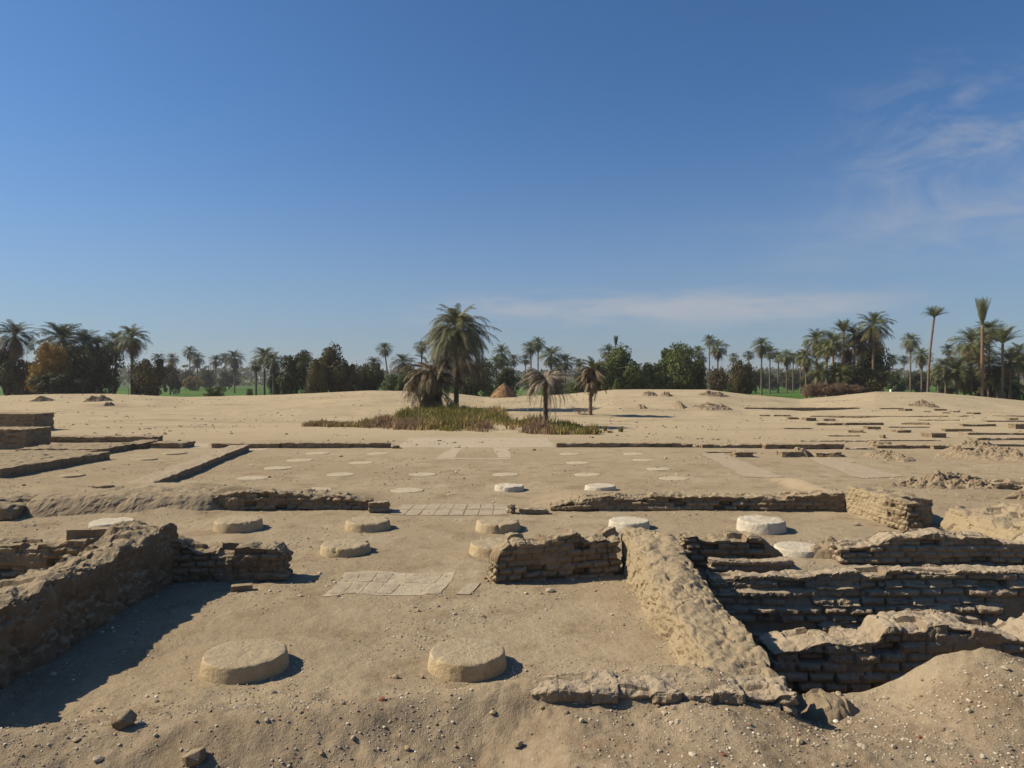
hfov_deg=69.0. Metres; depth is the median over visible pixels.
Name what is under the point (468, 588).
stone paving
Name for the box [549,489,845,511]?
brick wall
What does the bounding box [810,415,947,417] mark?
wall
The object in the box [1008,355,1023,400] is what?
palm tree
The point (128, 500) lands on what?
earth bank
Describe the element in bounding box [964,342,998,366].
palm tree
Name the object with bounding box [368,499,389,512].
brick wall
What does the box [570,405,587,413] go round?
palm seedling
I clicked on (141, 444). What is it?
wall
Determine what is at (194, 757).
stone
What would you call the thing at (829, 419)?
wall
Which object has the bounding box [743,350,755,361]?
palm tree
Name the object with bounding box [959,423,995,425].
wall
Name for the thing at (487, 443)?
path
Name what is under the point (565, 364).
palm tree
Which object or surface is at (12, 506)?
brick wall
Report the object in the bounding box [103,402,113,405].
rubble mound
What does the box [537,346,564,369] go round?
palm tree
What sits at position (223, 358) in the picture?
palm tree
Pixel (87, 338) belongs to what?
palm tree
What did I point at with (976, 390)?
broadleaf tree
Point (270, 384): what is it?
broadleaf tree
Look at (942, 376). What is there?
palm tree
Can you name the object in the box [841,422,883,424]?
wall
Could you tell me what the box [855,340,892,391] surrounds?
broadleaf tree
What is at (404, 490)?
column base
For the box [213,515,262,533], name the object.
column base
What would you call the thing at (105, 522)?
column base
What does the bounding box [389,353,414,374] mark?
palm tree
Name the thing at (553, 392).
shrub
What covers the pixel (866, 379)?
broadleaf tree
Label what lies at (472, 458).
path
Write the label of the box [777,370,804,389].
broadleaf tree
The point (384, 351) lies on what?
palm tree
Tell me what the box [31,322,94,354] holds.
palm tree
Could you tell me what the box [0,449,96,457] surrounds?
wall
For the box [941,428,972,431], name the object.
wall
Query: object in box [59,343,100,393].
broadleaf tree
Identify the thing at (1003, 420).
wall
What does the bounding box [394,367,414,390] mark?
broadleaf tree
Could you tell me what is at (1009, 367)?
palm tree
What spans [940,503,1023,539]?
mud wall
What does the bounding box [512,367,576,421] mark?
dead palm
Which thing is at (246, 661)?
column base
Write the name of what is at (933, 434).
wall
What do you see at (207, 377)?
broadleaf tree
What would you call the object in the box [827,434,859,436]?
wall
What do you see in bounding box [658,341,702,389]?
broadleaf tree
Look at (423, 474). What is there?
column base
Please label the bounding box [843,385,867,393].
dry scrub
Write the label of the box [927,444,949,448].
wall
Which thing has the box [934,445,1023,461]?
rubble mound
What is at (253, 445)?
wall
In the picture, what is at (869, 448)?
wall
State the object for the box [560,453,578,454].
column base
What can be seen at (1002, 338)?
palm tree
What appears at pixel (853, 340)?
palm tree
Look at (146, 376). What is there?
broadleaf tree
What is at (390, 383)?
broadleaf tree
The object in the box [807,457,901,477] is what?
path
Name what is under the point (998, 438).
wall
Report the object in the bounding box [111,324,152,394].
palm tree
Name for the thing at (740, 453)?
wall
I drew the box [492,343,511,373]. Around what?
palm tree
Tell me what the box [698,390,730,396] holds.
rubble mound
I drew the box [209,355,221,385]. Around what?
palm tree
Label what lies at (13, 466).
wall
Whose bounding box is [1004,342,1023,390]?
palm tree
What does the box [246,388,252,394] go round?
shrub
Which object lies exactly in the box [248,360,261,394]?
palm tree
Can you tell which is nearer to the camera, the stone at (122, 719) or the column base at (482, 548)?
the stone at (122, 719)
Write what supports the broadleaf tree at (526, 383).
on the green field
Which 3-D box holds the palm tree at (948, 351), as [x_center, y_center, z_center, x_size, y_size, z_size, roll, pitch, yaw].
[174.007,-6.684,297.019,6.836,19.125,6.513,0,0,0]
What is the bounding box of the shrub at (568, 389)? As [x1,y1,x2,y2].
[563,382,580,393]
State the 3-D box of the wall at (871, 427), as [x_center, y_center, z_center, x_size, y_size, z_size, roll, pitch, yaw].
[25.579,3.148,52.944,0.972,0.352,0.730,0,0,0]
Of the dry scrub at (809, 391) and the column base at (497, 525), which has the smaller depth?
the column base at (497, 525)
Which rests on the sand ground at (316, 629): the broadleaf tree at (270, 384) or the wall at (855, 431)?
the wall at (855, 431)
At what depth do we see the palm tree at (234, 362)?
239.48 m
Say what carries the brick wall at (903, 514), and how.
on the sand ground at (316, 629)
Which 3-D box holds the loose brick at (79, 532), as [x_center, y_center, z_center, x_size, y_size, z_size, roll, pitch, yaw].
[-7.572,2.727,13.361,0.706,0.295,0.287,0,0,-8]
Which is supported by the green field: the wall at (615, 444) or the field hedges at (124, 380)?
the field hedges at (124, 380)
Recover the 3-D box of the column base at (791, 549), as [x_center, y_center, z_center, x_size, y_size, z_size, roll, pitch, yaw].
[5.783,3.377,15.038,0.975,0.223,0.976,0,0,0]
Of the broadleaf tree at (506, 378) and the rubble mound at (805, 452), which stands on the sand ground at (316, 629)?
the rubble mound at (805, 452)
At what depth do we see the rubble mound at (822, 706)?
7.58 m
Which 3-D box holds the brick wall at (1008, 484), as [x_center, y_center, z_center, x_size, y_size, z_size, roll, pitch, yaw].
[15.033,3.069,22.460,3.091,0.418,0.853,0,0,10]
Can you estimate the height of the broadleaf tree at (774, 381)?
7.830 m
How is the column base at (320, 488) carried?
on the sand ground at (316, 629)
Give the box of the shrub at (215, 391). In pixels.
[202,385,225,396]
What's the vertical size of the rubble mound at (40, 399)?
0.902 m
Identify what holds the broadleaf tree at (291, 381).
on the green field
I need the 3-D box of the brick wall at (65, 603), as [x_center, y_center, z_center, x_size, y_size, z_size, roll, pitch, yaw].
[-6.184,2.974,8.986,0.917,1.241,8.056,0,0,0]
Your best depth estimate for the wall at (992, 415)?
67.48 m
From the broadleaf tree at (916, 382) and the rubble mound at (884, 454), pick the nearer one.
the rubble mound at (884, 454)
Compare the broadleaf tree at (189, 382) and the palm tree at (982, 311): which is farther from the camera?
the broadleaf tree at (189, 382)
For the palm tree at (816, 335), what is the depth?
134.63 m
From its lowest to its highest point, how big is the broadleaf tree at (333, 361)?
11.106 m
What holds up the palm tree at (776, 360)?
on the green field
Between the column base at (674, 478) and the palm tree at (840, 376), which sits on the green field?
the palm tree at (840, 376)
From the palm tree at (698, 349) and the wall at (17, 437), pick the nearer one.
the wall at (17, 437)
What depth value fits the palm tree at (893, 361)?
319.08 m
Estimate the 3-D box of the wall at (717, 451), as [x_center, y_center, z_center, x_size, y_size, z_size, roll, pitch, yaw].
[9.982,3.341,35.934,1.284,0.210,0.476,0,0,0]
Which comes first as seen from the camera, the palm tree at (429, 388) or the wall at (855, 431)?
the wall at (855, 431)
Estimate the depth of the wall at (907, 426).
54.38 m
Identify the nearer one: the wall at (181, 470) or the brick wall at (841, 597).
the brick wall at (841, 597)
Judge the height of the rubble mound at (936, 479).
0.632 m
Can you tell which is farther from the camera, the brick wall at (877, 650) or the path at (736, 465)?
the path at (736, 465)
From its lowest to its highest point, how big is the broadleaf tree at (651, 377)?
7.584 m
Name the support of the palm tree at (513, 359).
on the green field
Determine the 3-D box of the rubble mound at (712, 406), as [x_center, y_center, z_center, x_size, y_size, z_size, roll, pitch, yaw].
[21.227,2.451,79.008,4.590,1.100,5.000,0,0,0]
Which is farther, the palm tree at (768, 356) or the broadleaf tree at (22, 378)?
the palm tree at (768, 356)
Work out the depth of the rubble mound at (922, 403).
84.53 m
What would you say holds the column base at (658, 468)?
on the sand ground at (316, 629)
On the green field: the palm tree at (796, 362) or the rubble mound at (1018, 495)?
the palm tree at (796, 362)
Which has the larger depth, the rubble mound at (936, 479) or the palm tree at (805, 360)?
the palm tree at (805, 360)
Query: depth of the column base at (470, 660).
8.91 m
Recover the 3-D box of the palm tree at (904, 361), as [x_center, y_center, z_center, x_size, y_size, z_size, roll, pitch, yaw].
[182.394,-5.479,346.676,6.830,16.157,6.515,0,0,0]
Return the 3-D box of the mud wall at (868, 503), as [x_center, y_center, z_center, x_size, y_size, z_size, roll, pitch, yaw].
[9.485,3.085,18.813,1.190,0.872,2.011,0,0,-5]
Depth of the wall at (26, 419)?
51.07 m
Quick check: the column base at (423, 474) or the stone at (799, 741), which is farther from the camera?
the column base at (423, 474)
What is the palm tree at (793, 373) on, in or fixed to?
on the green field
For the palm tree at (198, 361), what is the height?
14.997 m
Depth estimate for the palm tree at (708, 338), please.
239.55 m
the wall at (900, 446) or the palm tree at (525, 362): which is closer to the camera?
the wall at (900, 446)
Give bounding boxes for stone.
[72,737,80,741]
[110,709,136,729]
[181,747,206,766]
[514,741,522,747]
[545,587,553,592]
[796,737,802,744]
[857,743,867,747]
[905,704,914,708]
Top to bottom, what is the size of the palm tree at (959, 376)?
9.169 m
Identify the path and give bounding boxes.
[183,443,209,448]
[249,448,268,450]
[399,438,555,447]
[435,458,509,458]
[437,448,462,457]
[493,448,510,457]
[702,453,785,477]
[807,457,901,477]
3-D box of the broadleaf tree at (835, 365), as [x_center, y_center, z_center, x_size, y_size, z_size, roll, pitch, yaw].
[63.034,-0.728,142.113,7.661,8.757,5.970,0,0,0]
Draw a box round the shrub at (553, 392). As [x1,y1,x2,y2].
[548,380,565,394]
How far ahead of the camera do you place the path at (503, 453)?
35.78 m
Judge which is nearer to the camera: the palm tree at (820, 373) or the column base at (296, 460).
the column base at (296, 460)
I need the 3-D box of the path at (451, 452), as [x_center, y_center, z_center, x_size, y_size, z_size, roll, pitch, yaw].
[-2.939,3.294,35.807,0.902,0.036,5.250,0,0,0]
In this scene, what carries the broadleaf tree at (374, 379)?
on the green field
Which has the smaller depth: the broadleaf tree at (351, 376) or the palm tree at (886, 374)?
the broadleaf tree at (351, 376)
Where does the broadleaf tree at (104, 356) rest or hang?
on the green field
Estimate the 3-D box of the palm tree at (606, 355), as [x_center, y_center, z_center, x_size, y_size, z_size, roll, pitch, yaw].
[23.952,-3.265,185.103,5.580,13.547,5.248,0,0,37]
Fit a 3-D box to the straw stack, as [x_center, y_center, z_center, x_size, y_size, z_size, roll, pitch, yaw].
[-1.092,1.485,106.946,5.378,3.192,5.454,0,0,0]
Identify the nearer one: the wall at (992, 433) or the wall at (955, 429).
the wall at (992, 433)
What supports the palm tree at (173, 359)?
on the green field
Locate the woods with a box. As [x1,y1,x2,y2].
[112,362,1022,381]
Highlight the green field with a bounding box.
[0,381,1021,398]
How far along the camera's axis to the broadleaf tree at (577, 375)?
178.95 m
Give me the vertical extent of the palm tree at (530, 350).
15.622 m
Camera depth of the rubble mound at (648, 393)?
94.21 m
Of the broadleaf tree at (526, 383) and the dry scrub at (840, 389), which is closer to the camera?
the dry scrub at (840, 389)
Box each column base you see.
[60,473,85,477]
[88,517,134,527]
[137,457,157,460]
[163,452,186,454]
[199,639,288,684]
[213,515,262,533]
[236,476,267,479]
[264,466,292,469]
[286,459,312,461]
[305,487,330,489]
[306,452,328,454]
[320,538,370,557]
[327,472,354,475]
[345,516,390,532]
[349,461,373,463]
[367,452,388,454]
[390,488,423,492]
[409,472,436,475]
[428,638,506,682]
[469,537,503,557]
[475,517,520,533]
[492,473,518,475]
[494,483,523,491]
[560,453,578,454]
[567,461,588,463]
[574,473,599,475]
[584,483,615,490]
[608,516,649,530]
[633,459,652,460]
[647,467,670,470]
[659,476,687,480]
[736,515,786,534]
[774,541,815,557]
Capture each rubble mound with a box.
[29,396,53,401]
[83,394,113,401]
[99,520,147,539]
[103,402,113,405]
[635,404,646,408]
[642,391,657,395]
[659,391,672,396]
[672,401,685,408]
[691,402,732,410]
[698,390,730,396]
[792,447,812,456]
[793,688,857,724]
[810,536,836,558]
[860,449,915,461]
[865,440,891,446]
[871,470,997,489]
[906,399,938,407]
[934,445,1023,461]
[956,440,998,446]
[1001,486,1023,500]
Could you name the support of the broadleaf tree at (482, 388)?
on the green field
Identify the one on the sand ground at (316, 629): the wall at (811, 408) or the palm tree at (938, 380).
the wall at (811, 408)
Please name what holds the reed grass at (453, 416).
on the sand ground at (316, 629)
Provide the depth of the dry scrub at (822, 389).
117.26 m
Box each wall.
[0,412,54,428]
[0,426,51,448]
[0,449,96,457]
[0,451,109,477]
[0,493,40,520]
[0,523,177,688]
[0,536,100,577]
[15,443,131,452]
[50,435,162,442]
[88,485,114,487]
[122,439,157,448]
[128,444,248,482]
[151,440,195,448]
[171,535,293,582]
[211,442,281,448]
[212,488,373,510]
[282,442,390,447]
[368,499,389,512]
[486,526,621,583]
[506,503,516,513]
[518,507,548,514]
[530,669,798,717]
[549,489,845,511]
[556,442,680,447]
[621,527,778,677]
[678,531,782,571]
[681,443,692,446]
[700,443,761,447]
[704,556,793,576]
[705,451,730,452]
[706,564,1023,642]
[730,450,753,456]
[744,407,859,410]
[756,609,1023,695]
[760,442,843,448]
[776,449,801,456]
[780,427,810,428]
[794,439,867,441]
[801,417,815,420]
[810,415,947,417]
[815,423,842,424]
[815,450,841,456]
[823,418,835,420]
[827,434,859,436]
[828,527,1023,565]
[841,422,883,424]
[842,446,875,449]
[845,486,932,525]
[848,429,863,432]
[862,438,940,440]
[863,426,880,428]
[872,444,929,448]
[884,426,929,427]
[884,495,922,531]
[891,429,910,432]
[901,422,928,424]
[918,419,959,420]
[921,432,946,437]
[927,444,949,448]
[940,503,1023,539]
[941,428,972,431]
[949,445,981,449]
[957,415,1023,416]
[958,431,1023,434]
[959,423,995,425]
[967,442,1023,446]
[968,436,1023,440]
[982,420,1023,421]
[987,478,1023,489]
[1008,423,1023,428]
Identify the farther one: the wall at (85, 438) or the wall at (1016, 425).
the wall at (1016, 425)
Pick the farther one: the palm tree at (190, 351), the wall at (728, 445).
the palm tree at (190, 351)
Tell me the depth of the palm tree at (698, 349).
229.35 m
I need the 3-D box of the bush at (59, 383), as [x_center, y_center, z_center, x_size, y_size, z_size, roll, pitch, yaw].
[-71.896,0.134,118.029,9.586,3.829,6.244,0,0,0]
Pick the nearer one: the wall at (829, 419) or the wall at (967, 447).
the wall at (967, 447)
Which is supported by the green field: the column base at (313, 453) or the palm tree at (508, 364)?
the palm tree at (508, 364)
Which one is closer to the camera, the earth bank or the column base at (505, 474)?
the earth bank
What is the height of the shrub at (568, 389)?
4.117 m
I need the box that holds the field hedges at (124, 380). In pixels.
[102,370,1022,385]
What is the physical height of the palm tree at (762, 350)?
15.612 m
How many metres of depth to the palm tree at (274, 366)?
147.54 m
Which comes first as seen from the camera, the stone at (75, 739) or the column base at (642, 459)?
the stone at (75, 739)
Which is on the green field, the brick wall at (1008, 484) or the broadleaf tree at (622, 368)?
the broadleaf tree at (622, 368)
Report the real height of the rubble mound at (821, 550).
0.481 m
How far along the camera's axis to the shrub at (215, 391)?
120.46 m
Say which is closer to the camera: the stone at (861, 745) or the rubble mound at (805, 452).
the stone at (861, 745)
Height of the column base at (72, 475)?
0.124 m
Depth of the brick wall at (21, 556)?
13.04 m
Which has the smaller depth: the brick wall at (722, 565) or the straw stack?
the brick wall at (722, 565)
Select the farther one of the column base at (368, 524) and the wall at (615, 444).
the wall at (615, 444)
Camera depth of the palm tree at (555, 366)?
199.59 m
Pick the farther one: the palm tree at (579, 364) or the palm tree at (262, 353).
the palm tree at (579, 364)
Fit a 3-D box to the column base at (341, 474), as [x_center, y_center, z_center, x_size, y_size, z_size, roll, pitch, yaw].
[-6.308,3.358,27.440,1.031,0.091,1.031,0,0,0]
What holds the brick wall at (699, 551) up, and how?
on the sand ground at (316, 629)
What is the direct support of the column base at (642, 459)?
on the sand ground at (316, 629)
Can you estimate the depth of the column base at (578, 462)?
31.38 m
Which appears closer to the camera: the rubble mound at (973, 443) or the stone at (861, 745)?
the stone at (861, 745)
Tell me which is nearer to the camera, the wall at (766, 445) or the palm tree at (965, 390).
the wall at (766, 445)
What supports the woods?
on the green field
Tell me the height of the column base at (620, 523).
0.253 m
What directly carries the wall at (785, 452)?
on the sand ground at (316, 629)
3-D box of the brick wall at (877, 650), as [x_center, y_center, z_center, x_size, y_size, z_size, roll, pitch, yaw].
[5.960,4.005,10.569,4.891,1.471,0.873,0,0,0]
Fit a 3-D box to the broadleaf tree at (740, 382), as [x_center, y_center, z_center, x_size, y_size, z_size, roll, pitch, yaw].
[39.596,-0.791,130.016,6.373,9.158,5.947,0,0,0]
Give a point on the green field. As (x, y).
(240, 390)
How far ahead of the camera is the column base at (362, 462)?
31.71 m
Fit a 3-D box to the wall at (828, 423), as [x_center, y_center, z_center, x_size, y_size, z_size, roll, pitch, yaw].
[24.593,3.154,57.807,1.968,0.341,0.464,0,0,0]
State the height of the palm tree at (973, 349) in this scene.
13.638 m
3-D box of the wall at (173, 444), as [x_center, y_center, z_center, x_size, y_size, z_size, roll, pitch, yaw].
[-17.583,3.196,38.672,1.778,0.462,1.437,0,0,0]
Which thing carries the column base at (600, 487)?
on the sand ground at (316, 629)
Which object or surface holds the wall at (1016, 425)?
on the sand ground at (316, 629)
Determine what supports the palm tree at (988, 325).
on the green field
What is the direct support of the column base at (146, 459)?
on the sand ground at (316, 629)
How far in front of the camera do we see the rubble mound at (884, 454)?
32.71 m
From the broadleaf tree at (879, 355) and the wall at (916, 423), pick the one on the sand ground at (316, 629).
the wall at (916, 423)
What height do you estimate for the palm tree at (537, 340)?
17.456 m
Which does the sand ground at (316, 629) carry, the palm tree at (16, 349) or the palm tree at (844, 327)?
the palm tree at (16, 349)
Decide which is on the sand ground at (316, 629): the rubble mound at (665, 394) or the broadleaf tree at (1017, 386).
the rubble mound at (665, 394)
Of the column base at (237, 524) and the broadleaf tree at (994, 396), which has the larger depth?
the broadleaf tree at (994, 396)
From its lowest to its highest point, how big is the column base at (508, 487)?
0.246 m
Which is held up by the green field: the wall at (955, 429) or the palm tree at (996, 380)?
the palm tree at (996, 380)
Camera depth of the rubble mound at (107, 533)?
12.84 m
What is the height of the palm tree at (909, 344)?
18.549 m
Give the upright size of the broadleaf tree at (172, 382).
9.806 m
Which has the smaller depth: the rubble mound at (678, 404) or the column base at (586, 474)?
the column base at (586, 474)
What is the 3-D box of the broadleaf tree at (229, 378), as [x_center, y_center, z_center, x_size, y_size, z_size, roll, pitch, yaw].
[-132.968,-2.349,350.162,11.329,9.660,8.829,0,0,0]
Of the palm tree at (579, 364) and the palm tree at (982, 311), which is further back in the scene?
the palm tree at (579, 364)
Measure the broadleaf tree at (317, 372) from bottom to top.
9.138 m
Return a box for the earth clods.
[10,391,1023,456]
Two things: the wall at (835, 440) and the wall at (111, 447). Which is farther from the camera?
the wall at (835, 440)
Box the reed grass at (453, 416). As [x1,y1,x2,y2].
[301,399,599,434]
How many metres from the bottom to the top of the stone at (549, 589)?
0.087 m
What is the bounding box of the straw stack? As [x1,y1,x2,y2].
[489,383,516,397]
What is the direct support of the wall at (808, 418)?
on the sand ground at (316, 629)
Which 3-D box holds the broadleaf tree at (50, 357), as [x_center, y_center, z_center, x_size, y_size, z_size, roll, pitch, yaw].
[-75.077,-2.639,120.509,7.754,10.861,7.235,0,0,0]
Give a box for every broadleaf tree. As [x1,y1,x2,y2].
[0,342,26,395]
[7,359,46,394]
[20,335,75,393]
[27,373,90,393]
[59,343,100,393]
[85,341,124,393]
[125,351,171,395]
[161,361,181,394]
[179,369,196,386]
[182,376,204,390]
[196,369,214,388]
[217,369,242,388]
[266,371,283,394]
[276,349,312,394]
[301,354,331,393]
[310,341,352,391]
[333,364,364,391]
[352,357,386,390]
[379,374,401,390]
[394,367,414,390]
[459,357,496,396]
[495,367,521,393]
[521,370,542,391]
[573,373,588,392]
[600,342,643,389]
[635,362,672,388]
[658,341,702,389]
[688,357,708,389]
[705,362,729,391]
[724,354,756,394]
[750,369,766,392]
[762,372,780,389]
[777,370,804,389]
[798,370,823,389]
[824,361,855,395]
[843,365,896,393]
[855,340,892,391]
[886,370,906,391]
[904,372,932,391]
[931,379,955,393]
[958,366,996,397]
[991,375,1017,397]
[994,379,1023,400]
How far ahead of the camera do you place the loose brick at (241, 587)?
12.28 m
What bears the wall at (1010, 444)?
on the sand ground at (316, 629)
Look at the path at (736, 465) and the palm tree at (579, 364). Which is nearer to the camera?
the path at (736, 465)
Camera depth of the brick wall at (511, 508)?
19.46 m
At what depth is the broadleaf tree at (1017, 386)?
138.64 m
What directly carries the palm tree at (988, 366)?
on the green field
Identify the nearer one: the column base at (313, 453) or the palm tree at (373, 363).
the column base at (313, 453)
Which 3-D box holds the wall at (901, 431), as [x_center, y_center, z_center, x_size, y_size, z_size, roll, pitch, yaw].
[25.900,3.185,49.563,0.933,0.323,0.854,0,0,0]
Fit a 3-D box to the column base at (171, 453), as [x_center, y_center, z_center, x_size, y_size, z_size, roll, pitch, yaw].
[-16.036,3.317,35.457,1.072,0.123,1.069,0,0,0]
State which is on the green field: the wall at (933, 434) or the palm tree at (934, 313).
the palm tree at (934, 313)
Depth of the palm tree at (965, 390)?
130.04 m
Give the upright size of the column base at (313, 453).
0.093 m
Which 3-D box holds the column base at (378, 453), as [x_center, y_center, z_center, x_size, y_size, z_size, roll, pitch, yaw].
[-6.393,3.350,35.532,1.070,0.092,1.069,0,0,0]
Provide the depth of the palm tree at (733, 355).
377.54 m
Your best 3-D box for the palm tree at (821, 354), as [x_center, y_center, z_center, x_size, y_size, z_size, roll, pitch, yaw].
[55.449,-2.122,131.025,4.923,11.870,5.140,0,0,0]
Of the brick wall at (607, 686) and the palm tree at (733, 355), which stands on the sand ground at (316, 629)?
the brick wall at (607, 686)
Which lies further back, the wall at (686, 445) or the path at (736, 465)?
the wall at (686, 445)
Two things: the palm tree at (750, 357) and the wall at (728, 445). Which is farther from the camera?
the palm tree at (750, 357)
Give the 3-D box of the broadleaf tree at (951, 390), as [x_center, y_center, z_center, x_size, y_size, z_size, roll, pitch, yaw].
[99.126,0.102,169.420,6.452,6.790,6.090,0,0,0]
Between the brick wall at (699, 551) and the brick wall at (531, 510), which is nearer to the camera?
the brick wall at (699, 551)
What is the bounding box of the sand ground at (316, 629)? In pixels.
[0,389,1023,767]
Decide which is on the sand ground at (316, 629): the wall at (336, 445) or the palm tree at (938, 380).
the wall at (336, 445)
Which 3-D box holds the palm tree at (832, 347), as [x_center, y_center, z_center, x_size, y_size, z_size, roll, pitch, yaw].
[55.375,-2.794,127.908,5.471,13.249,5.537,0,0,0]
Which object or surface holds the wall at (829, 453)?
on the sand ground at (316, 629)
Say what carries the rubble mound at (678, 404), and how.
on the sand ground at (316, 629)
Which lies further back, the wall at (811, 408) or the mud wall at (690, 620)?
the wall at (811, 408)
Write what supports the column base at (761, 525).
on the sand ground at (316, 629)
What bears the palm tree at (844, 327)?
on the green field
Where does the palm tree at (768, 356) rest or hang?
on the green field
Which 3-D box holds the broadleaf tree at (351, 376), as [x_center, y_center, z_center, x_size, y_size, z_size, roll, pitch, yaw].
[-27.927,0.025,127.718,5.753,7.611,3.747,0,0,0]
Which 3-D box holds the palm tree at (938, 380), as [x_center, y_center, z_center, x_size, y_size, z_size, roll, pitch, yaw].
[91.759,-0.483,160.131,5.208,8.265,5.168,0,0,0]
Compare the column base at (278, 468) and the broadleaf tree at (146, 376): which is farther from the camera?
the broadleaf tree at (146, 376)
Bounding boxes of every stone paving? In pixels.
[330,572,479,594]
[390,503,506,515]
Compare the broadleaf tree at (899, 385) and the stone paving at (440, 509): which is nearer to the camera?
the stone paving at (440, 509)
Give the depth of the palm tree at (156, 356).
296.25 m
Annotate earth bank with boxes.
[22,485,222,517]
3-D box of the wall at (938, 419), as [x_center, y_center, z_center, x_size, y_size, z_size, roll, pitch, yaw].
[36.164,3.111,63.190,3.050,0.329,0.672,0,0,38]
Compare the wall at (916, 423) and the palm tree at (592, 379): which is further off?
the palm tree at (592, 379)
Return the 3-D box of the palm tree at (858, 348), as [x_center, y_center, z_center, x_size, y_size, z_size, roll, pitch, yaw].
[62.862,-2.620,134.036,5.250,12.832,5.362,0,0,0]
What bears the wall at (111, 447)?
on the sand ground at (316, 629)
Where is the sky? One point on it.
(216, 177)
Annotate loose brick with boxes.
[66,527,107,540]
[231,583,252,591]
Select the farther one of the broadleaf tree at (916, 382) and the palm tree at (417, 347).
the broadleaf tree at (916, 382)
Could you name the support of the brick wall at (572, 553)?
on the sand ground at (316, 629)
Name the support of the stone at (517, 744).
on the sand ground at (316, 629)
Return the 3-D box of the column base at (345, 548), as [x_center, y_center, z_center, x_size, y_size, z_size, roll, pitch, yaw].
[-3.389,3.354,15.168,1.021,0.255,1.023,0,0,0]
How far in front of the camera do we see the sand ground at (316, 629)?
11.31 m
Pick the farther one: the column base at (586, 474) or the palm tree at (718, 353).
the palm tree at (718, 353)
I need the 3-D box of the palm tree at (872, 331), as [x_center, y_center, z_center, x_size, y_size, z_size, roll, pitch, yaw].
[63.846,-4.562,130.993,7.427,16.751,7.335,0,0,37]
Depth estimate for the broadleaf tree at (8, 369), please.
123.26 m
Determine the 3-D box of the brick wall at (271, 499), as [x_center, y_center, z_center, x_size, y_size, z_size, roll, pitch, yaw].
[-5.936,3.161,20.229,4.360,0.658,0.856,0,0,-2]
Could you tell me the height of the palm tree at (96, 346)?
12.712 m
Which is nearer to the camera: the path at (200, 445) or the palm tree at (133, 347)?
the path at (200, 445)
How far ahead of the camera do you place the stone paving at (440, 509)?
20.04 m
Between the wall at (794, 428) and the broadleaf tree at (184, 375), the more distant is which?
the broadleaf tree at (184, 375)
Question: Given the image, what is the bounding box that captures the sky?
[0,0,1023,377]
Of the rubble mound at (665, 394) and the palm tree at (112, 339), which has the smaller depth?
the rubble mound at (665, 394)
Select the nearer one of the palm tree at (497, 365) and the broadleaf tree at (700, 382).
the broadleaf tree at (700, 382)
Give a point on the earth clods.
(528, 415)
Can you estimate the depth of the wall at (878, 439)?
42.59 m
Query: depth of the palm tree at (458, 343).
79.71 m
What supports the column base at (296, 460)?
on the sand ground at (316, 629)
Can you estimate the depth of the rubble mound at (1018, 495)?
20.27 m
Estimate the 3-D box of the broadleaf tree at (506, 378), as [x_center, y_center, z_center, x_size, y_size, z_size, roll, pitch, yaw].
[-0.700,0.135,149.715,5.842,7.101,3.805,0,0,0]
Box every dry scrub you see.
[802,384,818,397]
[810,380,837,396]
[831,383,851,394]
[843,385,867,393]
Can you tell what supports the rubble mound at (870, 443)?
on the sand ground at (316, 629)
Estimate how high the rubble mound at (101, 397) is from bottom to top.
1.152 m
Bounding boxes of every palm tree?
[0,319,39,394]
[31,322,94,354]
[66,329,108,351]
[86,335,109,350]
[99,330,129,393]
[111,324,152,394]
[149,353,165,364]
[164,352,179,364]
[181,346,198,389]
[189,352,205,390]
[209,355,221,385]
[216,352,231,388]
[222,350,245,392]
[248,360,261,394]
[250,347,276,394]
[260,351,283,394]
[366,356,383,367]
[375,342,393,375]
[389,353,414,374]
[399,354,464,408]
[412,341,427,369]
[417,303,501,406]
[486,355,505,387]
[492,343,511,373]
[498,361,515,373]
[507,354,520,383]
[519,354,532,386]
[521,341,540,394]
[529,336,545,393]
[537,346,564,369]
[552,363,567,374]
[555,353,576,387]
[572,358,586,372]
[573,356,610,414]
[598,343,617,360]
[612,335,617,348]
[691,345,705,357]
[700,334,716,389]
[706,339,730,370]
[727,353,739,363]
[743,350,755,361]
[750,337,772,395]
[763,346,778,393]
[771,351,784,392]
[777,349,795,393]
[787,353,797,391]
[792,351,808,392]
[794,348,818,398]
[800,328,829,397]
[806,360,834,396]
[811,338,840,396]
[817,331,851,395]
[825,362,853,395]
[829,319,856,394]
[834,339,863,394]
[838,326,865,375]
[851,311,894,389]
[855,334,871,369]
[871,363,895,391]
[884,354,900,370]
[898,355,909,378]
[899,332,921,391]
[907,347,933,391]
[919,305,945,391]
[925,364,949,392]
[930,357,959,393]
[936,353,979,394]
[939,343,954,365]
[946,365,979,394]
[947,327,995,395]
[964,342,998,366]
[971,319,1007,355]
[972,355,1004,396]
[975,295,990,396]
[979,363,1016,397]
[984,323,1022,398]
[990,347,1023,398]
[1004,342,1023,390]
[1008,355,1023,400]
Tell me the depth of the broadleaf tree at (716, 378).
139.16 m
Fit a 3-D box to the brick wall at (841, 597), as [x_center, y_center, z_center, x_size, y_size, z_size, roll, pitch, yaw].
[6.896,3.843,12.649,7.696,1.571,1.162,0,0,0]
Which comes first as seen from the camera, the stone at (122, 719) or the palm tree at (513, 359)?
the stone at (122, 719)
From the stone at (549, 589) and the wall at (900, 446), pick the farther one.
the wall at (900, 446)
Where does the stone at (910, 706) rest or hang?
on the sand ground at (316, 629)
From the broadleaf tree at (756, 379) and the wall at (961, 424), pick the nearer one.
the wall at (961, 424)

